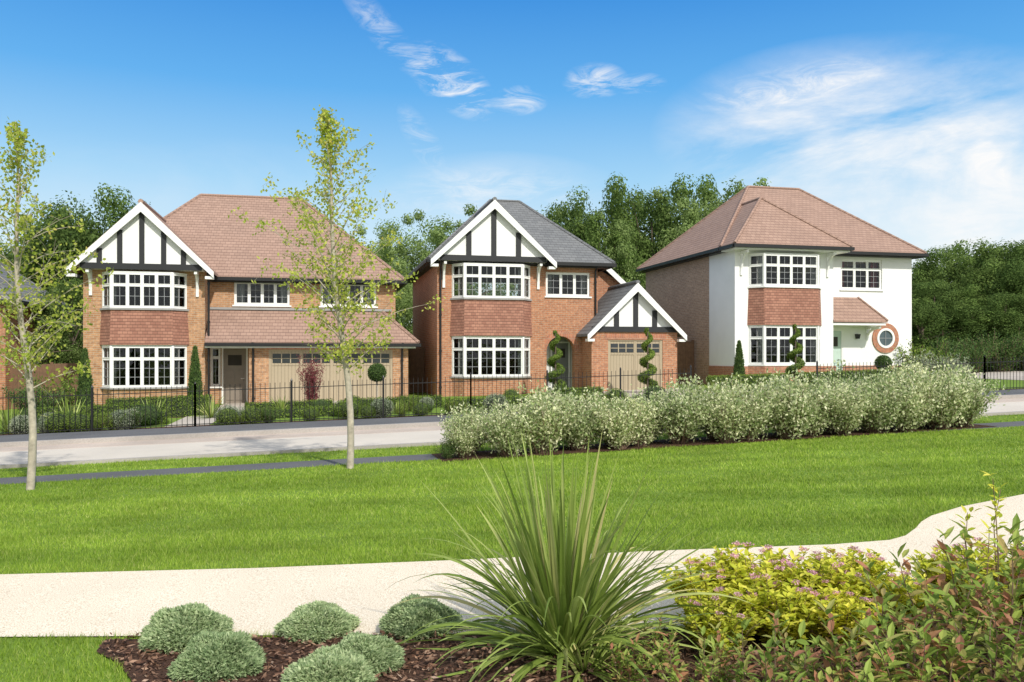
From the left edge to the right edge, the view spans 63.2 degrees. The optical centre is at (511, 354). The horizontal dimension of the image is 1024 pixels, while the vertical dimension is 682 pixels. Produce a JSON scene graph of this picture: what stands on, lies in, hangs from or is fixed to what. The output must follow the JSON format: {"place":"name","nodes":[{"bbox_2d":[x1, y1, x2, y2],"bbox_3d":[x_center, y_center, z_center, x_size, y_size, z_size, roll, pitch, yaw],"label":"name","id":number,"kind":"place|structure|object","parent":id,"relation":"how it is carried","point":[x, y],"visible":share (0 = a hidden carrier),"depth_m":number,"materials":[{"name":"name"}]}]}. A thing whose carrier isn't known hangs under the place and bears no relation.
{"place":"outdoors","nodes":[
{"label":"outdoors","id":0,"kind":"place"},
{"bbox_2d":[0,494,1023,636],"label":"gravel path","id":1,"kind":"structure","parent":0,"point":[247,600],"depth_m":6.24,"materials":[{"name":"stone"}]},
{"bbox_2d":[0,352,1023,681],"bbox_3d":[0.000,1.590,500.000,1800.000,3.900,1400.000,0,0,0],"label":"ground","id":2,"kind":"structure","parent":0,"point":[1008,384],"depth_m":9.46,"materials":[{"name":"green plant"}]},
{"bbox_2d":[0,263,75,409],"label":"detached house","id":3,"kind":"structure","parent":2,"relation":"on","point":[4,379],"depth_m":32.22,"materials":[{"name":"red brick"}]},
{"bbox_2d":[10,362,80,408],"bbox_3d":[-17.885,1.268,32.346,3.800,2.064,0.120,0,0,-13],"label":"timber fence","id":4,"kind":"object","parent":2,"relation":"on","point":[39,371],"visible":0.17,"depth_m":32.23,"materials":[{"name":"brown wood"}]},
{"bbox_2d":[29,287,82,363],"bbox_3d":[-19.594,-0.355,34.860,2.941,5.070,3.088,0,0,24],"label":"tree","id":5,"kind":"object","parent":2,"relation":"on","point":[42,317],"visible":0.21,"depth_m":34.87,"materials":[{"name":"green plant"}]},
{"bbox_2d":[0,118,113,489],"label":"young tree","id":6,"kind":"object","parent":2,"relation":"on","point":[18,142],"visible":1,"depth_m":11.43,"materials":[{"name":"green plant"}]},
{"bbox_2d":[40,277,82,363],"bbox_3d":[-19.251,-0.661,36.614,3.376,5.686,3.229,0,0,15],"label":"tree","id":7,"kind":"object","parent":2,"relation":"on","point":[78,297],"visible":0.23,"depth_m":35.85,"materials":[{"name":"green plant"}]},
{"bbox_2d":[6,190,125,354],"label":"tree","id":8,"kind":"object","parent":2,"relation":"on","point":[63,236],"visible":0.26,"depth_m":42.95,"materials":[{"name":"green plant"}]},
{"bbox_2d":[45,182,158,326],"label":"tree","id":9,"kind":"object","parent":2,"relation":"on","point":[114,203],"visible":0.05,"depth_m":44.94,"materials":[{"name":"green plant"}]},
{"bbox_2d":[65,193,420,404],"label":"detached house","id":10,"kind":"structure","parent":2,"relation":"on","point":[178,285],"depth_m":31.32,"materials":[{"name":"orange brick"}]},
{"bbox_2d":[102,345,186,387],"bbox_3d":[-13.098,0.400,29.573,2.860,1.500,0.593,0,0,-13],"label":"bay window","id":11,"kind":"structure","parent":10,"relation":"in","point":[111,358],"depth_m":29.40,"materials":[{"name":"white paint"}]},
{"bbox_2d":[102,271,186,308],"bbox_3d":[-13.098,-2.290,29.573,2.860,1.280,0.593,0,0,-13],"label":"bay window","id":12,"kind":"structure","parent":10,"relation":"in","point":[111,284],"depth_m":29.39,"materials":[{"name":"white paint"}]},
{"bbox_2d":[222,348,247,403],"bbox_3d":[-10.547,0.800,31.671,0.950,2.200,0.135,0,0,-13],"label":"door","id":13,"kind":"structure","parent":10,"relation":"in","point":[234,360],"depth_m":31.67,"materials":[{"name":"grey paint"}]},
{"bbox_2d":[232,283,290,306],"bbox_3d":[-9.600,-2.320,31.996,2.170,0.960,0.390,0,0,-13],"label":"window","id":14,"kind":"structure","parent":10,"relation":"in","point":[239,288],"depth_m":31.97,"materials":[{"name":"white paint"}]},
{"bbox_2d":[269,349,392,402],"bbox_3d":[-6.791,0.875,31.346,4.550,2.150,0.080,0,0,-13],"label":"garage door","id":15,"kind":"structure","parent":10,"relation":"in","point":[283,363],"depth_m":31.28,"materials":[{"name":"beige wood"}]},
{"bbox_2d":[228,104,445,468],"bbox_3d":[-2.737,-0.999,12.565,2.707,5.570,2.835,0,0,15],"label":"young tree","id":16,"kind":"object","parent":2,"relation":"on","point":[328,131],"visible":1,"depth_m":12.62,"materials":[{"name":"green plant"}]},
{"bbox_2d":[355,224,412,326],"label":"tree","id":17,"kind":"object","parent":2,"relation":"on","point":[408,296],"visible":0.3,"depth_m":49.11,"materials":[{"name":"green plant"}]},
{"bbox_2d":[372,208,425,348],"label":"tree","id":18,"kind":"object","parent":2,"relation":"on","point":[403,251],"visible":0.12,"depth_m":52.96,"materials":[{"name":"green plant"}]},
{"bbox_2d":[408,347,423,392],"bbox_3d":[-4.283,0.764,35.999,0.950,2.184,0.120,0,0,-13],"label":"timber fence","id":19,"kind":"object","parent":2,"relation":"on","point":[416,364],"visible":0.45,"depth_m":35.97,"materials":[{"name":"brown wood"}]},
{"bbox_2d":[388,212,477,348],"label":"tree","id":20,"kind":"object","parent":2,"relation":"on","point":[424,254],"visible":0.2,"depth_m":51.82,"materials":[{"name":"green plant"}]},
{"bbox_2d":[0,394,1023,446],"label":"kerb","id":21,"kind":"structure","parent":2,"relation":"on","point":[197,435],"depth_m":18.37,"materials":[{"name":"concrete"}]},
{"bbox_2d":[0,411,1023,468],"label":"kerb","id":22,"kind":"structure","parent":2,"relation":"on","point":[133,459],"depth_m":14.68,"materials":[{"name":"concrete"}]},
{"bbox_2d":[0,388,1023,434],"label":"garden bed","id":23,"kind":"object","parent":2,"relation":"on","point":[305,421],"depth_m":21.77,"materials":[{"name":"plant"}]},
{"bbox_2d":[0,383,195,434],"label":"railing fence","id":24,"kind":"object","parent":23,"relation":"on","point":[92,394],"visible":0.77,"depth_m":20.03,"materials":[{"name":"black metal"}]},
{"bbox_2d":[194,375,470,426],"bbox_3d":[-4.454,1.202,21.294,6.958,1.468,0.058,0,0,-13],"label":"railing fence","id":25,"kind":"object","parent":23,"relation":"on","point":[291,387],"visible":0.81,"depth_m":21.24,"materials":[{"name":"black metal"}]},
{"bbox_2d":[470,365,691,412],"bbox_3d":[1.977,1.013,22.778,6.358,1.450,0.058,0,0,-13],"label":"railing fence","id":26,"kind":"object","parent":23,"relation":"on","point":[547,378],"visible":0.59,"depth_m":22.70,"materials":[{"name":"black metal"}]},
{"bbox_2d":[0,421,1023,484],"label":"footpath","id":27,"kind":"structure","parent":2,"relation":"on","point":[177,471],"depth_m":13.07,"materials":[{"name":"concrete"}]},
{"bbox_2d":[0,398,1023,451],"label":"paved margin","id":28,"kind":"object","parent":2,"relation":"on","point":[183,440],"visible":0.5,"depth_m":17.86,"materials":[{"name":"grey concrete"}]},
{"bbox_2d":[406,197,686,396],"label":"detached house","id":29,"kind":"structure","parent":2,"relation":"on","point":[591,307],"depth_m":32.94,"materials":[{"name":"red brick"}]},
{"bbox_2d":[452,336,529,376],"bbox_3d":[-0.753,0.055,32.423,3.160,1.570,0.593,0,0,-13],"label":"bay window","id":30,"kind":"structure","parent":29,"relation":"in","point":[462,349],"depth_m":32.18,"materials":[{"name":"white paint"}]},
{"bbox_2d":[452,263,529,298],"bbox_3d":[-0.753,-2.865,32.423,3.160,1.330,0.593,0,0,-13],"label":"bay window","id":31,"kind":"structure","parent":29,"relation":"in","point":[462,275],"depth_m":32.18,"materials":[{"name":"white paint"}]},
{"bbox_2d":[545,272,591,297],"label":"window","id":32,"kind":"structure","parent":29,"relation":"in","point":[584,281],"depth_m":33.74,"materials":[{"name":"white paint"}]},
{"bbox_2d":[608,340,661,389],"bbox_3d":[4.882,0.475,33.016,2.300,2.150,0.080,0,0,-13],"label":"garage door","id":33,"kind":"structure","parent":29,"relation":"in","point":[625,354],"depth_m":32.95,"materials":[{"name":"beige wood"}]},
{"bbox_2d":[96,608,1023,681],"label":"mulch bed","id":34,"kind":"object","parent":2,"relation":"on","point":[140,676],"visible":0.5,"depth_m":4.64,"materials":[{"name":"brown wood"}]},
{"bbox_2d":[138,601,234,653],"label":"hebe shrub","id":35,"kind":"object","parent":34,"relation":"on","point":[170,629],"visible":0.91,"depth_m":5.02,"materials":[{"name":"green plant"}]},
{"bbox_2d":[167,630,266,681],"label":"hebe shrub","id":36,"kind":"object","parent":34,"relation":"on","point":[216,655],"visible":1,"depth_m":4.49,"materials":[{"name":"green plant"}]},
{"bbox_2d":[274,600,361,643],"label":"hebe shrub","id":37,"kind":"object","parent":34,"relation":"on","point":[316,622],"visible":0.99,"depth_m":5.09,"materials":[{"name":"green plant"}]},
{"bbox_2d":[280,644,377,681],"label":"hebe shrub","id":38,"kind":"object","parent":34,"relation":"on","point":[332,663],"visible":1,"depth_m":4.22,"materials":[{"name":"green plant"}]},
{"bbox_2d":[329,631,405,676],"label":"hebe shrub","id":39,"kind":"object","parent":34,"relation":"on","point":[385,658],"visible":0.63,"depth_m":4.54,"materials":[{"name":"green plant"}]},
{"bbox_2d":[378,593,462,640],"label":"hebe shrub","id":40,"kind":"object","parent":34,"relation":"on","point":[406,619],"visible":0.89,"depth_m":5.08,"materials":[{"name":"green plant"}]},
{"bbox_2d":[375,422,754,681],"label":"sword leaved plant","id":41,"kind":"object","parent":34,"relation":"on","point":[567,595],"visible":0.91,"depth_m":4.61,"materials":[{"name":"green plant"}]},
{"bbox_2d":[487,591,698,681],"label":"sword leaved plant","id":42,"kind":"object","parent":34,"relation":"on","point":[575,657],"visible":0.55,"depth_m":4.45,"materials":[{"name":"green plant"}]},
{"bbox_2d":[605,633,668,681],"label":"copper leaved shrub","id":43,"kind":"object","parent":34,"relation":"on","point":[630,670],"visible":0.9,"depth_m":4.09,"materials":[{"name":"green plant"}]},
{"bbox_2d":[644,624,723,681],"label":"copper leaved shrub","id":44,"kind":"object","parent":34,"relation":"on","point":[705,663],"visible":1,"depth_m":3.76,"materials":[{"name":"green plant"}]},
{"bbox_2d":[657,553,762,615],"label":"flowering shrub","id":45,"kind":"object","parent":34,"relation":"on","point":[703,585],"visible":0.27,"depth_m":5.04,"materials":[{"name":"yellow plant"}]},
{"bbox_2d":[675,586,768,654],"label":"flowering shrub","id":46,"kind":"object","parent":34,"relation":"on","point":[719,604],"visible":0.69,"depth_m":4.55,"materials":[{"name":"yellow plant"}]},
{"bbox_2d":[697,622,759,681],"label":"copper leaved shrub","id":47,"kind":"object","parent":34,"relation":"on","point":[724,675],"visible":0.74,"depth_m":4.00,"materials":[{"name":"green plant"}]},
{"bbox_2d":[696,541,811,592],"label":"flowering shrub","id":48,"kind":"object","parent":34,"relation":"on","point":[723,561],"visible":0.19,"depth_m":5.11,"materials":[{"name":"yellow plant"}]},
{"bbox_2d":[727,609,820,681],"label":"copper leaved shrub","id":49,"kind":"object","parent":34,"relation":"on","point":[768,673],"visible":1,"depth_m":3.57,"materials":[{"name":"green plant"}]},
{"bbox_2d":[724,565,847,647],"bbox_3d":[1.546,1.448,4.801,0.691,0.448,0.697,0,0,-30],"label":"flowering shrub","id":50,"kind":"object","parent":34,"relation":"on","point":[772,600],"visible":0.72,"depth_m":4.67,"materials":[{"name":"yellow plant"}]},
{"bbox_2d":[769,612,819,681],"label":"copper leaved shrub","id":51,"kind":"object","parent":34,"relation":"on","point":[792,651],"visible":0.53,"depth_m":3.94,"materials":[{"name":"green plant"}]},
{"bbox_2d":[756,545,871,604],"bbox_3d":[1.825,1.426,5.057,0.730,0.473,0.736,0,0,-15],"label":"flowering shrub","id":52,"kind":"object","parent":34,"relation":"on","point":[834,577],"visible":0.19,"depth_m":4.97,"materials":[{"name":"yellow plant"}]},
{"bbox_2d":[778,579,889,651],"bbox_3d":[1.818,1.477,4.714,0.581,0.373,0.576,0,0,31],"label":"flowering shrub","id":53,"kind":"object","parent":34,"relation":"on","point":[846,618],"visible":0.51,"depth_m":4.60,"materials":[{"name":"yellow plant"}]},
{"bbox_2d":[793,598,905,681],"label":"copper leaved shrub","id":54,"kind":"object","parent":34,"relation":"on","point":[825,649],"visible":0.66,"depth_m":3.62,"materials":[{"name":"green plant"}]},
{"bbox_2d":[808,625,894,681],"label":"copper leaved shrub","id":55,"kind":"object","parent":34,"relation":"on","point":[838,667],"visible":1,"depth_m":3.49,"materials":[{"name":"green plant"}]},
{"bbox_2d":[803,545,912,614],"bbox_3d":[2.112,1.424,5.162,0.656,0.460,0.640,0,0,-22],"label":"flowering shrub","id":56,"kind":"object","parent":34,"relation":"on","point":[877,569],"visible":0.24,"depth_m":5.14,"materials":[{"name":"yellow plant"}]},
{"bbox_2d":[853,559,944,681],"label":"copper leaved shrub","id":57,"kind":"object","parent":34,"relation":"on","point":[896,617],"visible":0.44,"depth_m":3.93,"materials":[{"name":"green plant"}]},
{"bbox_2d":[860,570,941,627],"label":"flowering shrub","id":58,"kind":"object","parent":34,"relation":"on","point":[915,584],"visible":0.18,"depth_m":4.88,"materials":[{"name":"green plant"}]},
{"bbox_2d":[857,604,975,681],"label":"copper leaved shrub","id":59,"kind":"object","parent":34,"relation":"on","point":[921,675],"visible":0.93,"depth_m":3.56,"materials":[{"name":"green plant"}]},
{"bbox_2d":[881,542,1004,681],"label":"copper leaved shrub","id":60,"kind":"object","parent":34,"relation":"on","point":[976,602],"visible":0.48,"depth_m":4.12,"materials":[{"name":"green plant"}]},
{"bbox_2d":[901,544,1002,611],"bbox_3d":[2.829,1.415,5.318,0.619,0.435,0.604,0,0,-37],"label":"flowering shrub","id":61,"kind":"object","parent":34,"relation":"on","point":[925,564],"visible":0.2,"depth_m":5.26,"materials":[{"name":"yellow plant"}]},
{"bbox_2d":[926,582,1023,681],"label":"copper leaved shrub","id":62,"kind":"object","parent":34,"relation":"on","point":[961,653],"visible":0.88,"depth_m":3.62,"materials":[{"name":"green plant"}]},
{"bbox_2d":[929,519,1023,681],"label":"copper leaved shrub","id":63,"kind":"object","parent":34,"relation":"on","point":[1013,591],"visible":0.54,"depth_m":4.21,"materials":[{"name":"green plant"}]},
{"bbox_2d":[956,470,1008,667],"bbox_3d":[2.473,1.121,4.386,0.269,1.049,0.404,0,0,26],"label":"tall shoot plant","id":64,"kind":"object","parent":34,"relation":"on","point":[997,514],"visible":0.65,"depth_m":4.38,"materials":[{"name":"green plant"}]},
{"bbox_2d":[550,172,650,285],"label":"tree","id":65,"kind":"object","parent":2,"relation":"on","point":[585,234],"visible":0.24,"depth_m":51.59,"materials":[{"name":"green plant"}]},
{"bbox_2d":[595,208,645,288],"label":"tree","id":66,"kind":"object","parent":2,"relation":"on","point":[624,233],"visible":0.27,"depth_m":50.10,"materials":[{"name":"green plant"}]},
{"bbox_2d":[597,183,693,287],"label":"tree","id":67,"kind":"object","parent":2,"relation":"on","point":[662,204],"visible":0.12,"depth_m":53.83,"materials":[{"name":"green plant"}]},
{"bbox_2d":[638,186,706,289],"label":"tree","id":68,"kind":"object","parent":2,"relation":"on","point":[692,213],"visible":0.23,"depth_m":53.06,"materials":[{"name":"green plant"}]},
{"bbox_2d":[677,340,693,383],"bbox_3d":[7.041,0.441,37.074,2.300,2.222,0.120,0,0,-13],"label":"timber fence","id":69,"kind":"object","parent":2,"relation":"on","point":[685,355],"visible":0.23,"depth_m":37.18,"materials":[{"name":"brown wood"}]},
{"bbox_2d":[641,172,745,250],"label":"tree","id":70,"kind":"object","parent":2,"relation":"on","point":[704,188],"visible":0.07,"depth_m":57.79,"materials":[{"name":"green plant"}]},
{"bbox_2d":[432,423,996,461],"bbox_3d":[3.952,1.529,15.085,10.772,0.310,1.180,0,0,-15],"label":"shrub bed","id":71,"kind":"object","parent":2,"relation":"on","point":[486,454],"visible":0.6,"depth_m":14.59,"materials":[{"name":"brown soil"}]},
{"bbox_2d":[438,406,496,457],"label":"variegated shrub","id":72,"kind":"object","parent":71,"relation":"on","point":[463,439],"visible":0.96,"depth_m":13.42,"materials":[{"name":"green plant"}]},
{"bbox_2d":[471,395,551,456],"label":"variegated shrub","id":73,"kind":"object","parent":71,"relation":"on","point":[499,438],"visible":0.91,"depth_m":13.39,"materials":[{"name":"green plant"}]},
{"bbox_2d":[498,380,582,453],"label":"variegated shrub","id":74,"kind":"object","parent":71,"relation":"on","point":[551,424],"visible":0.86,"depth_m":13.64,"materials":[{"name":"green plant"}]},
{"bbox_2d":[543,385,616,449],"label":"variegated shrub","id":75,"kind":"object","parent":71,"relation":"on","point":[583,432],"visible":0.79,"depth_m":13.96,"materials":[{"name":"green plant"}]},
{"bbox_2d":[582,384,658,448],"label":"variegated shrub","id":76,"kind":"object","parent":71,"relation":"on","point":[618,432],"visible":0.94,"depth_m":14.01,"materials":[{"name":"green plant"}]},
{"bbox_2d":[615,387,665,446],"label":"variegated shrub","id":77,"kind":"object","parent":71,"relation":"on","point":[647,434],"visible":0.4,"depth_m":14.32,"materials":[{"name":"green plant"}]},
{"bbox_2d":[638,373,725,443],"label":"variegated shrub","id":78,"kind":"object","parent":71,"relation":"on","point":[680,424],"visible":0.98,"depth_m":14.42,"materials":[{"name":"green plant"}]},
{"bbox_2d":[692,383,757,442],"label":"variegated shrub","id":79,"kind":"object","parent":71,"relation":"on","point":[722,430],"visible":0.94,"depth_m":14.41,"materials":[{"name":"green plant"}]},
{"bbox_2d":[715,377,780,440],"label":"variegated shrub","id":80,"kind":"object","parent":71,"relation":"on","point":[761,420],"visible":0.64,"depth_m":14.57,"materials":[{"name":"green plant"}]},
{"bbox_2d":[746,367,832,438],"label":"variegated shrub","id":81,"kind":"object","parent":71,"relation":"on","point":[795,414],"visible":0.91,"depth_m":14.71,"materials":[{"name":"green plant"}]},
{"bbox_2d":[814,379,873,435],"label":"variegated shrub","id":82,"kind":"object","parent":71,"relation":"on","point":[846,421],"visible":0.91,"depth_m":15.03,"materials":[{"name":"green plant"}]},
{"bbox_2d":[829,368,916,432],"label":"variegated shrub","id":83,"kind":"object","parent":71,"relation":"on","point":[880,418],"visible":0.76,"depth_m":15.29,"materials":[{"name":"green plant"}]},
{"bbox_2d":[863,370,949,431],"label":"variegated shrub","id":84,"kind":"object","parent":71,"relation":"on","point":[906,422],"visible":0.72,"depth_m":15.33,"materials":[{"name":"green plant"}]},
{"bbox_2d":[877,350,975,424],"bbox_3d":[8.272,0.658,16.739,1.856,1.533,1.561,0,0,31],"label":"variegated shrub","id":85,"kind":"object","parent":71,"relation":"on","point":[900,372],"visible":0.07,"depth_m":16.59,"materials":[{"name":"green plant"}]},
{"bbox_2d":[879,357,982,429],"bbox_3d":[8.018,0.749,15.854,1.715,1.424,1.465,0,0,37],"label":"variegated shrub","id":86,"kind":"object","parent":71,"relation":"on","point":[947,413],"visible":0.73,"depth_m":15.54,"materials":[{"name":"green plant"}]},
{"bbox_2d":[932,364,1009,426],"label":"variegated shrub","id":87,"kind":"object","parent":71,"relation":"on","point":[973,413],"visible":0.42,"depth_m":15.79,"materials":[{"name":"green plant"}]},
{"bbox_2d":[636,185,928,383],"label":"detached house","id":88,"kind":"structure","parent":2,"relation":"on","point":[758,272],"depth_m":36.17,"materials":[{"name":"white paint"}]},
{"bbox_2d":[749,325,819,363],"bbox_3d":[11.340,-0.410,34.189,3.280,1.600,0.593,0,0,-13],"label":"bay window","id":89,"kind":"structure","parent":88,"relation":"in","point":[761,337],"depth_m":33.93,"materials":[{"name":"white paint"}]},
{"bbox_2d":[749,253,819,286],"bbox_3d":[11.340,-3.465,34.189,3.280,1.330,0.593,0,0,-13],"label":"bay window","id":90,"kind":"structure","parent":88,"relation":"in","point":[814,266],"depth_m":33.95,"materials":[{"name":"white paint"}]},
{"bbox_2d":[840,259,883,290],"bbox_3d":[15.254,-3.470,36.501,2.170,1.360,0.390,0,0,-13],"label":"window","id":91,"kind":"structure","parent":88,"relation":"in","point":[873,269],"depth_m":36.50,"materials":[{"name":"white paint"}]},
{"bbox_2d":[912,279,973,352],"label":"tree","id":92,"kind":"object","parent":2,"relation":"on","point":[924,289],"visible":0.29,"depth_m":45.76,"materials":[{"name":"green plant"}]},
{"bbox_2d":[912,298,976,361],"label":"tree","id":93,"kind":"object","parent":2,"relation":"on","point":[920,315],"visible":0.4,"depth_m":43.42,"materials":[{"name":"green plant"}]},
{"bbox_2d":[912,284,1012,367],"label":"tree","id":94,"kind":"object","parent":2,"relation":"on","point":[981,318],"visible":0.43,"depth_m":44.12,"materials":[{"name":"green plant"}]},
{"bbox_2d":[921,237,1017,301],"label":"tree","id":95,"kind":"object","parent":2,"relation":"on","point":[964,261],"visible":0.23,"depth_m":48.39,"materials":[{"name":"green plant"}]},
{"bbox_2d":[944,333,1002,372],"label":"garden shrub","id":96,"kind":"object","parent":2,"relation":"on","point":[977,354],"visible":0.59,"depth_m":39.72,"materials":[{"name":"green plant"}]},
{"bbox_2d":[940,304,1023,353],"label":"tree","id":97,"kind":"object","parent":2,"relation":"on","point":[982,326],"visible":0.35,"depth_m":42.72,"materials":[{"name":"green plant"}]},
{"bbox_2d":[971,291,1023,343],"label":"tree","id":98,"kind":"object","parent":2,"relation":"on","point":[1004,302],"visible":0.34,"depth_m":42.91,"materials":[{"name":"green plant"}]},
{"bbox_2d":[975,323,1023,371],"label":"garden shrub","id":99,"kind":"object","parent":2,"relation":"on","point":[1007,355],"visible":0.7,"depth_m":40.13,"materials":[{"name":"green plant"}]},
{"bbox_2d":[976,251,1023,309],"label":"tree","id":100,"kind":"object","parent":2,"relation":"on","point":[1012,271],"visible":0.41,"depth_m":45.11,"materials":[{"name":"green plant"}]},
{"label":"garden bed","id":101,"kind":"structure","parent":2,"relation":"on","visible":0},
{"bbox_2d":[1,377,70,413],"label":"garden shrub","id":102,"kind":"object","parent":101,"relation":"on","point":[48,402],"visible":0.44,"depth_m":24.27,"materials":[{"name":"green plant"}]},
{"bbox_2d":[105,394,211,416],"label":"box hedge","id":103,"kind":"object","parent":101,"relation":"on","point":[179,402],"visible":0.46,"depth_m":24.95,"materials":[{"name":"green plant"}]},
{"bbox_2d":[0,401,1023,463],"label":"road","id":104,"kind":"structure","parent":0,"point":[70,454],"depth_m":16.31,"materials":[{"name":"grey asphalt"}]},
{"bbox_2d":[0,389,1023,441],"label":"pavement","id":105,"kind":"structure","parent":0,"point":[141,432],"depth_m":19.48,"materials":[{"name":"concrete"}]},
{"bbox_2d":[0,0,1023,319],"label":"sky","id":106,"kind":"structure","parent":0,"point":[904,117],"materials":[{"name":"blue"}]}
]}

